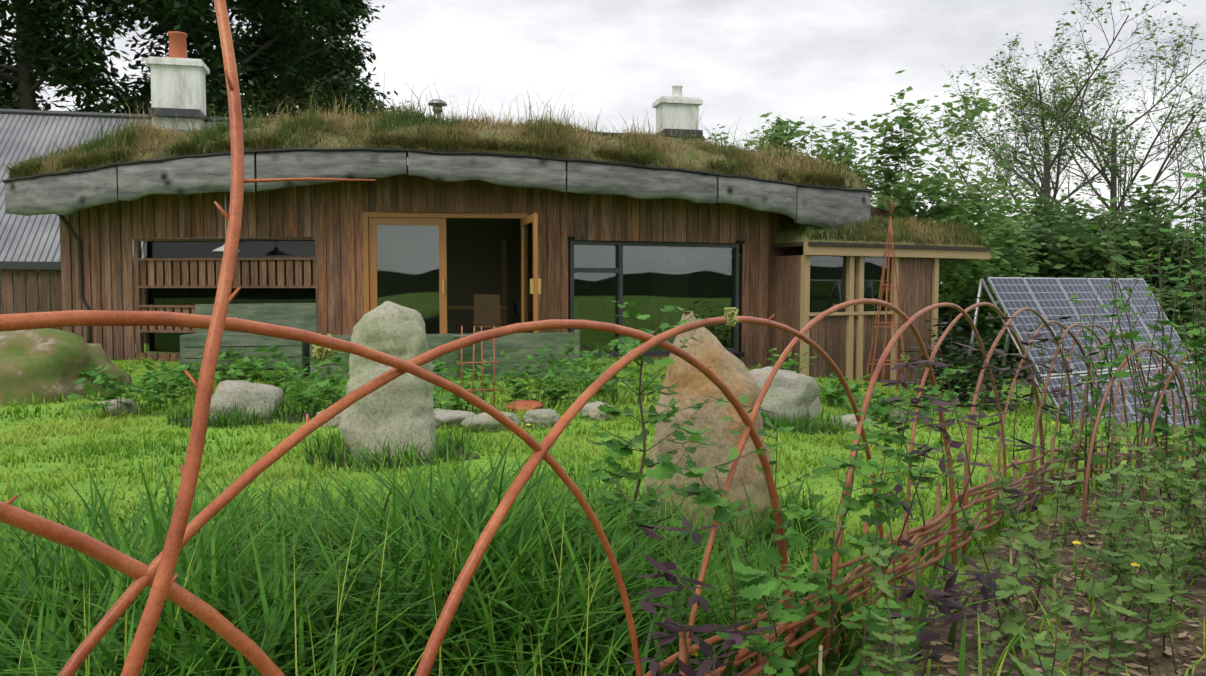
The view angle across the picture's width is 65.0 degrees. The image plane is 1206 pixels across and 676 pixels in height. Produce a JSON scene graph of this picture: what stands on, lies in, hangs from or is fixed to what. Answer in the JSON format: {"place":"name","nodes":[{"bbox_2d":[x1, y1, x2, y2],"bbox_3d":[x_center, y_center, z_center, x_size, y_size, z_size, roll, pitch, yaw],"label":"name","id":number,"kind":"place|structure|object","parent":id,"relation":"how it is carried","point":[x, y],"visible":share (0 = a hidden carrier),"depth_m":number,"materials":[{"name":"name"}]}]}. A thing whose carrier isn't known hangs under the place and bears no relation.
{"place":"outdoors","nodes":[
{"label":"outdoors","id":0,"kind":"place"},
{"bbox_2d":[59,167,895,368],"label":"wooden wall","id":1,"kind":"structure","parent":0,"point":[330,215],"depth_m":13.66,"materials":[{"name":"brown wood"}]},
{"bbox_2d":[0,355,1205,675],"bbox_3d":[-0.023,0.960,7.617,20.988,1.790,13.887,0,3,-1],"label":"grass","id":2,"kind":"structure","parent":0,"point":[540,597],"depth_m":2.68,"materials":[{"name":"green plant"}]},
{"bbox_2d":[0,342,1205,675],"bbox_3d":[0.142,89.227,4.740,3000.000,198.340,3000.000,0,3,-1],"label":"ground","id":3,"kind":"structure","parent":0,"point":[1164,666],"depth_m":5.03,"materials":[{"name":"green plant"}]},
{"bbox_2d":[0,17,16,108],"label":"tree","id":4,"kind":"object","parent":3,"relation":"on","point":[3,48],"depth_m":34.23,"materials":[{"name":"green plant"}]},
{"bbox_2d":[0,328,131,405],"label":"boulder","id":5,"kind":"object","parent":3,"relation":"on","point":[41,363],"visible":0.73,"depth_m":9.05,"materials":[{"name":"green stone"}]},
{"bbox_2d":[0,269,147,343],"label":"lean to boards","id":6,"kind":"object","parent":3,"relation":"on","point":[20,293],"depth_m":16.92,"materials":[{"name":"brown wood"}]},
{"bbox_2d":[97,398,139,415],"bbox_3d":[-4.114,0.604,8.001,0.271,0.209,0.282,1,3,19],"label":"rock","id":7,"kind":"object","parent":3,"relation":"on","point":[123,406],"visible":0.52,"depth_m":7.92,"materials":[{"name":"stone"}]},
{"bbox_2d":[0,0,239,115],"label":"tree","id":8,"kind":"object","parent":3,"relation":"on","point":[53,21],"depth_m":29.52,"materials":[{"name":"green plant"}]},
{"bbox_2d":[42,0,386,118],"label":"tree","id":9,"kind":"object","parent":3,"relation":"on","point":[174,19],"depth_m":34.14,"materials":[{"name":"green plant"}]},
{"bbox_2d":[193,0,409,118],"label":"tree","id":10,"kind":"object","parent":3,"relation":"on","point":[353,9],"depth_m":41.54,"materials":[{"name":"green plant"}]},
{"bbox_2d":[316,410,340,427],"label":"edge stone","id":11,"kind":"object","parent":3,"relation":"on","point":[335,420],"visible":0.12,"depth_m":7.02,"materials":[{"name":"stone"}]},
{"bbox_2d":[0,108,741,342],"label":"cottage","id":12,"kind":"structure","parent":3,"relation":"on","point":[30,242],"depth_m":19.47,"materials":[{"name":"grey"}]},
{"bbox_2d":[145,31,209,129],"bbox_3d":[-9.321,-5.440,20.810,1.160,2.460,1.150,-1,3,-13],"label":"chimney","id":13,"kind":"object","parent":12,"relation":"on","point":[177,72],"visible":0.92,"depth_m":20.50,"materials":[{"name":"white concrete"}]},
{"bbox_2d":[652,85,702,142],"bbox_3d":[1.841,-5.296,23.505,1.080,1.880,1.100,-1,3,-13],"label":"chimney","id":14,"kind":"object","parent":12,"relation":"on","point":[684,111],"visible":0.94,"depth_m":23.19,"materials":[{"name":"grey"}]},
{"bbox_2d":[180,303,579,381],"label":"wall","id":15,"kind":"structure","parent":3,"relation":"on","point":[303,316],"depth_m":10.70,"materials":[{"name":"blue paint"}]},
{"bbox_2d":[338,301,436,460],"bbox_3d":[-1.304,0.325,5.788,0.634,1.100,0.400,0,3,-1],"label":"standing stone","id":16,"kind":"object","parent":3,"relation":"on","point":[400,407],"visible":0.6,"depth_m":5.64,"materials":[{"name":"stone"}]},
{"bbox_2d":[434,408,475,427],"bbox_3d":[-1.197,0.612,7.043,0.443,0.174,0.432,3,4,44],"label":"edge stone","id":17,"kind":"object","parent":3,"relation":"on","point":[446,417],"visible":0.31,"depth_m":6.94,"materials":[{"name":"stone"}]},
{"bbox_2d":[457,326,498,411],"bbox_3d":[-1.001,0.263,7.583,0.340,0.720,0.016,0,3,-1],"label":"support","id":18,"kind":"object","parent":3,"relation":"on","point":[482,362],"visible":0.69,"depth_m":7.58,"materials":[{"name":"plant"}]},
{"bbox_2d":[461,411,520,431],"bbox_3d":[-0.812,0.628,6.845,0.478,0.178,0.323,-2,4,-34],"label":"edge stone","id":19,"kind":"object","parent":3,"relation":"on","point":[484,419],"visible":0.65,"depth_m":6.71,"materials":[{"name":"stone"}]},
{"bbox_2d":[171,411,840,547],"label":"grass tufts","id":20,"kind":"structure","parent":3,"relation":"on","point":[291,418],"depth_m":5.80,"materials":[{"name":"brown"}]},
{"bbox_2d":[209,380,283,420],"bbox_3d":[-2.868,0.552,7.566,0.624,0.432,0.436,0,3,-1],"label":"boulder","id":21,"kind":"object","parent":20,"relation":"on","point":[255,395],"visible":0.62,"depth_m":7.42,"materials":[{"name":"stone"}]},
{"bbox_2d":[644,311,771,536],"bbox_3d":[0.464,0.430,4.101,0.540,1.090,0.398,1,3,14],"label":"standing stone","id":22,"kind":"object","parent":20,"relation":"on","point":[729,369],"visible":0.4,"depth_m":3.94,"materials":[{"name":"stone"}]},
{"bbox_2d":[750,366,819,426],"bbox_3d":[1.327,0.545,7.612,0.749,0.628,0.573,-3,4,-43],"label":"boulder","id":23,"kind":"object","parent":20,"relation":"on","point":[788,390],"visible":0.33,"depth_m":7.43,"materials":[{"name":"stone"}]},
{"bbox_2d":[418,239,615,339],"bbox_3d":[-1.505,-0.817,16.946,1.807,1.955,4.582,2,3,27],"label":"interior furniture","id":24,"kind":"object","parent":3,"relation":"on","point":[490,311],"visible":0.29,"depth_m":17.51,"materials":[{"name":"brown wood"}]},
{"bbox_2d":[377,212,664,342],"bbox_3d":[-1.235,-0.908,17.035,13.817,3.318,7.314,0,3,-1],"label":"house interior","id":25,"kind":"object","parent":3,"relation":"on","point":[474,258],"depth_m":17.89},
{"bbox_2d":[58,215,90,342],"bbox_3d":[-7.755,-0.763,13.884,0.190,2.168,0.383,1,3,22],"label":"down pipe","id":26,"kind":"object","parent":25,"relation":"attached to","point":[79,249],"visible":0.75,"depth_m":14.02,"materials":[{"name":"brown metal"}]},
{"bbox_2d":[133,237,319,352],"bbox_3d":[-5.370,-0.607,13.662,2.887,1.653,0.257,1,3,10],"label":"window","id":27,"kind":"structure","parent":25,"relation":"attached to","point":[179,275],"depth_m":13.68,"materials":[{"name":"brown wood"}]},
{"bbox_2d":[213,192,239,251],"bbox_3d":[-5.147,-1.592,12.919,0.360,0.816,0.351,0,3,-1],"label":"pendant lamp","id":28,"kind":"object","parent":25,"relation":"hanging from","point":[220,249],"visible":0.42,"depth_m":12.90,"materials":[{"name":"white metal"}]},
{"bbox_2d":[363,212,540,333],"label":"door","id":29,"kind":"structure","parent":25,"relation":"attached to","point":[373,222],"depth_m":13.38,"materials":[{"name":"brown wood"}]},
{"bbox_2d":[568,236,744,359],"bbox_3d":[0.831,-0.597,14.360,2.986,1.809,0.180,-1,3,-24],"label":"window","id":30,"kind":"structure","parent":25,"relation":"attached to","point":[618,269],"depth_m":14.34,"materials":[{"name":"grey"}]},
{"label":"soffit","id":31,"kind":"object","parent":25,"relation":"attached to","visible":0},
{"bbox_2d":[4,151,870,228],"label":"fascia","id":32,"kind":"structure","parent":31,"relation":"attached to","point":[68,194],"depth_m":12.90,"materials":[{"name":"grey wood"}]},
{"bbox_2d":[9,117,864,188],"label":"green roof","id":33,"kind":"structure","parent":32,"relation":"on","point":[337,142],"depth_m":13.07,"materials":[{"name":"green plant"}]},
{"bbox_2d":[2,72,867,188],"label":"roof grass","id":34,"kind":"structure","parent":33,"relation":"on","point":[810,168],"depth_m":13.21,"materials":[{"name":"green plant"}]},
{"bbox_2d":[429,99,446,117],"bbox_3d":[-2.562,-3.457,14.665,0.300,0.470,0.300,0,3,-1],"label":"flue cowl","id":35,"kind":"object","parent":33,"relation":"on","point":[437,102],"visible":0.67,"depth_m":14.60,"materials":[{"name":"grey metal"}]},
{"bbox_2d":[2,147,871,191],"bbox_3d":[-1.949,-2.402,13.586,13.200,0.332,2.058,0,3,-9],"label":"roof edge","id":36,"kind":"object","parent":32,"relation":"attached to","point":[408,150],"visible":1,"depth_m":12.80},
{"bbox_2d":[504,400,543,412],"bbox_3d":[-0.652,0.580,7.833,0.322,0.128,0.264,-2,4,-37],"label":"terracotta shard","id":37,"kind":"object","parent":3,"relation":"on","point":[530,404],"visible":0.6,"depth_m":7.77,"materials":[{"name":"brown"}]},
{"bbox_2d":[52,332,1003,425],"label":"garden plants","id":38,"kind":"object","parent":3,"relation":"on","point":[841,400],"visible":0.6,"depth_m":8.62,"materials":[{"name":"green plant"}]},
{"bbox_2d":[522,409,559,428],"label":"edge stone","id":39,"kind":"object","parent":3,"relation":"on","point":[545,417],"visible":0.67,"depth_m":6.89,"materials":[{"name":"stone"}]},
{"bbox_2d":[580,401,614,420],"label":"edge stone","id":40,"kind":"object","parent":3,"relation":"on","point":[595,412],"visible":0.58,"depth_m":7.26,"materials":[{"name":"stone"}]},
{"bbox_2d":[0,0,1205,675],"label":"willow fence","id":41,"kind":"object","parent":3,"relation":"on","point":[156,576],"visible":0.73,"depth_m":1.54,"materials":[{"name":"orange plant"}]},
{"bbox_2d":[312,307,909,362],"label":"fence ties","id":42,"kind":"object","parent":41,"relation":"attached to","point":[320,353],"visible":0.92,"depth_m":1.36,"materials":[{"name":"green"}]},
{"bbox_2d":[126,388,1139,658],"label":"dandelions","id":43,"kind":"object","parent":3,"relation":"on","point":[1076,542],"visible":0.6,"depth_m":3.37,"materials":[{"name":"yellow plant"}]},
{"bbox_2d":[679,124,830,162],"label":"young tree","id":44,"kind":"object","parent":3,"relation":"on","point":[722,138],"depth_m":23.00,"materials":[{"name":"green plant"}]},
{"bbox_2d":[801,374,820,420],"bbox_3d":[1.675,0.570,8.326,0.450,0.541,0.430,-2,4,-35],"label":"boulder","id":45,"kind":"object","parent":3,"relation":"on","point":[814,406],"visible":0.19,"depth_m":8.21,"materials":[{"name":"stone"}]},
{"bbox_2d":[704,112,940,265],"bbox_3d":[3.794,-1.844,19.551,4.582,5.733,5.206,-3,4,-43],"label":"young tree","id":46,"kind":"object","parent":3,"relation":"on","point":[780,128],"depth_m":18.47,"materials":[{"name":"green plant"}]},
{"bbox_2d":[685,242,990,385],"bbox_3d":[4.164,-0.350,16.968,4.360,2.510,3.200,-2,4,-31],"label":"porch","id":47,"kind":"object","parent":3,"relation":"on","point":[807,289],"visible":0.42,"depth_m":15.29,"materials":[{"name":"brown wood"}]},
{"bbox_2d":[692,221,984,247],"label":"roof grass","id":48,"kind":"structure","parent":47,"relation":"on","point":[786,238],"depth_m":15.25,"materials":[{"name":"green plant"}]},
{"bbox_2d":[829,414,871,428],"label":"edge stone","id":49,"kind":"object","parent":3,"relation":"on","point":[851,418],"visible":0.27,"depth_m":7.81,"materials":[{"name":"stone"}]},
{"bbox_2d":[623,312,1100,675],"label":"elder leaves","id":50,"kind":"object","parent":3,"relation":"on","point":[945,607],"visible":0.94,"depth_m":2.50,"materials":[{"name":"plant"}]},
{"bbox_2d":[836,162,915,219],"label":"young tree","id":51,"kind":"object","parent":3,"relation":"on","point":[883,202],"depth_m":24.51,"materials":[{"name":"green plant"}]},
{"bbox_2d":[565,137,1205,675],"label":"stems","id":52,"kind":"object","parent":3,"relation":"on","point":[1109,433],"visible":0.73,"depth_m":2.99,"materials":[{"name":"brown"}]},
{"bbox_2d":[570,130,1205,675],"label":"leafy plants","id":53,"kind":"object","parent":52,"relation":"attached to","point":[752,590],"visible":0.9,"depth_m":2.82,"materials":[{"name":"green plant"}]},
{"bbox_2d":[865,199,907,391],"bbox_3d":[4.189,-0.633,13.899,0.612,2.802,0.599,0,3,-1],"label":"plant support obelisk","id":54,"kind":"object","parent":3,"relation":"on","point":[890,232],"visible":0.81,"depth_m":13.84,"materials":[{"name":"brown plant"}]},
{"bbox_2d":[882,409,905,422],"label":"edge stone","id":55,"kind":"object","parent":3,"relation":"on","point":[894,412],"visible":0.25,"depth_m":8.99,"materials":[{"name":"stone"}]},
{"bbox_2d":[807,70,1038,301],"bbox_3d":[5.849,-1.830,19.003,5.086,6.319,5.257,0,3,-1],"label":"young tree","id":56,"kind":"object","parent":3,"relation":"on","point":[945,211],"depth_m":17.58,"materials":[{"name":"green plant"}]},
{"bbox_2d":[818,537,1055,675],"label":"canes","id":57,"kind":"object","parent":3,"relation":"on","point":[821,646],"visible":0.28,"depth_m":2.19,"materials":[{"name":"beige wood"}]},
{"bbox_2d":[874,177,1049,364],"bbox_3d":[7.625,-1.183,22.028,5.212,5.172,3.975,1,3,20],"label":"young tree","id":58,"kind":"object","parent":3,"relation":"on","point":[995,243],"depth_m":21.46,"materials":[{"name":"green plant"}]},
{"bbox_2d":[898,293,1048,414],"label":"bramble leaves","id":59,"kind":"object","parent":3,"relation":"on","point":[953,383],"visible":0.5,"depth_m":12.49,"materials":[{"name":"green plant"}]},
{"bbox_2d":[937,202,1091,378],"bbox_3d":[9.439,-0.656,23.733,4.972,5.736,4.497,0,3,-1],"label":"hedge tree","id":60,"kind":"object","parent":3,"relation":"on","point":[1042,230],"depth_m":22.95,"materials":[{"name":"green plant"}]},
{"bbox_2d":[829,486,1205,675],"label":"wood chip mulch","id":61,"kind":"object","parent":3,"relation":"on","point":[1077,656],"visible":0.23,"depth_m":2.97,"materials":[{"name":"brown wood"}]},
{"bbox_2d":[939,185,1119,368],"bbox_3d":[12.998,-1.199,30.409,6.280,7.011,6.613,0,3,-1],"label":"hedge tree","id":62,"kind":"object","parent":3,"relation":"on","point":[1044,211],"depth_m":28.62,"materials":[{"name":"green plant"}]},
{"bbox_2d":[862,378,1205,675],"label":"leafy plants","id":63,"kind":"object","parent":3,"relation":"on","point":[1100,629],"visible":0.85,"depth_m":2.76,"materials":[{"name":"green plant"}]},
{"bbox_2d":[914,0,1185,224],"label":"bare ash","id":64,"kind":"object","parent":3,"relation":"on","point":[1045,181],"depth_m":38.74},
{"bbox_2d":[981,189,1179,375],"bbox_3d":[11.969,-0.735,24.928,4.879,6.308,4.666,0,3,-1],"label":"hedge tree","id":65,"kind":"object","parent":3,"relation":"on","point":[1084,228],"depth_m":24.29,"materials":[{"name":"green plant"}]},
{"bbox_2d":[958,12,1205,224],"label":"bare ash","id":66,"kind":"object","parent":3,"relation":"on","point":[1113,191],"depth_m":42.25},
{"bbox_2d":[965,277,1205,427],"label":"solar array","id":67,"kind":"object","parent":3,"relation":"on","point":[1046,298],"visible":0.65,"depth_m":13.88,"materials":[{"name":"blue glass"}]},
{"bbox_2d":[989,211,1201,382],"bbox_3d":[11.892,-0.246,22.548,5.259,5.497,4.887,0,3,-1],"label":"hedge tree","id":68,"kind":"object","parent":3,"relation":"on","point":[1080,267],"depth_m":22.37,"materials":[{"name":"green plant"}]},
{"bbox_2d":[1020,220,1184,373],"bbox_3d":[13.648,-0.329,25.907,4.819,5.973,4.663,0,3,-1],"label":"hedge tree","id":69,"kind":"object","parent":3,"relation":"on","point":[1131,267],"depth_m":25.92,"materials":[{"name":"green plant"}]},
{"bbox_2d":[1046,175,1197,287],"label":"hedge tree","id":70,"kind":"object","parent":3,"relation":"on","point":[1146,196],"depth_m":31.07,"materials":[{"name":"green plant"}]},
{"bbox_2d":[1107,194,1205,370],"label":"hedge tree","id":71,"kind":"object","parent":3,"relation":"on","point":[1148,240],"depth_m":24.75,"materials":[{"name":"green plant"}]},
{"bbox_2d":[1118,168,1205,245],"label":"hedge tree","id":72,"kind":"object","parent":3,"relation":"on","point":[1200,220],"depth_m":32.45,"materials":[{"name":"green plant"}]},
{"bbox_2d":[1166,102,1205,226],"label":"tree","id":73,"kind":"object","parent":3,"relation":"on","point":[1193,172],"depth_m":45.40,"materials":[{"name":"green plant"}]},
{"bbox_2d":[1167,236,1205,360],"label":"hedge tree","id":74,"kind":"object","parent":3,"relation":"on","point":[1197,276],"depth_m":25.93,"materials":[{"name":"green plant"}]},
{"bbox_2d":[0,0,1205,282],"label":"sky","id":75,"kind":"structure","parent":0,"point":[746,60],"materials":[{"name":"white"}]},
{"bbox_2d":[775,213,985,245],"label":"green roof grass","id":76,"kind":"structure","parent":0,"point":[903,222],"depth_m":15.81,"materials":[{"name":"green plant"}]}
]}

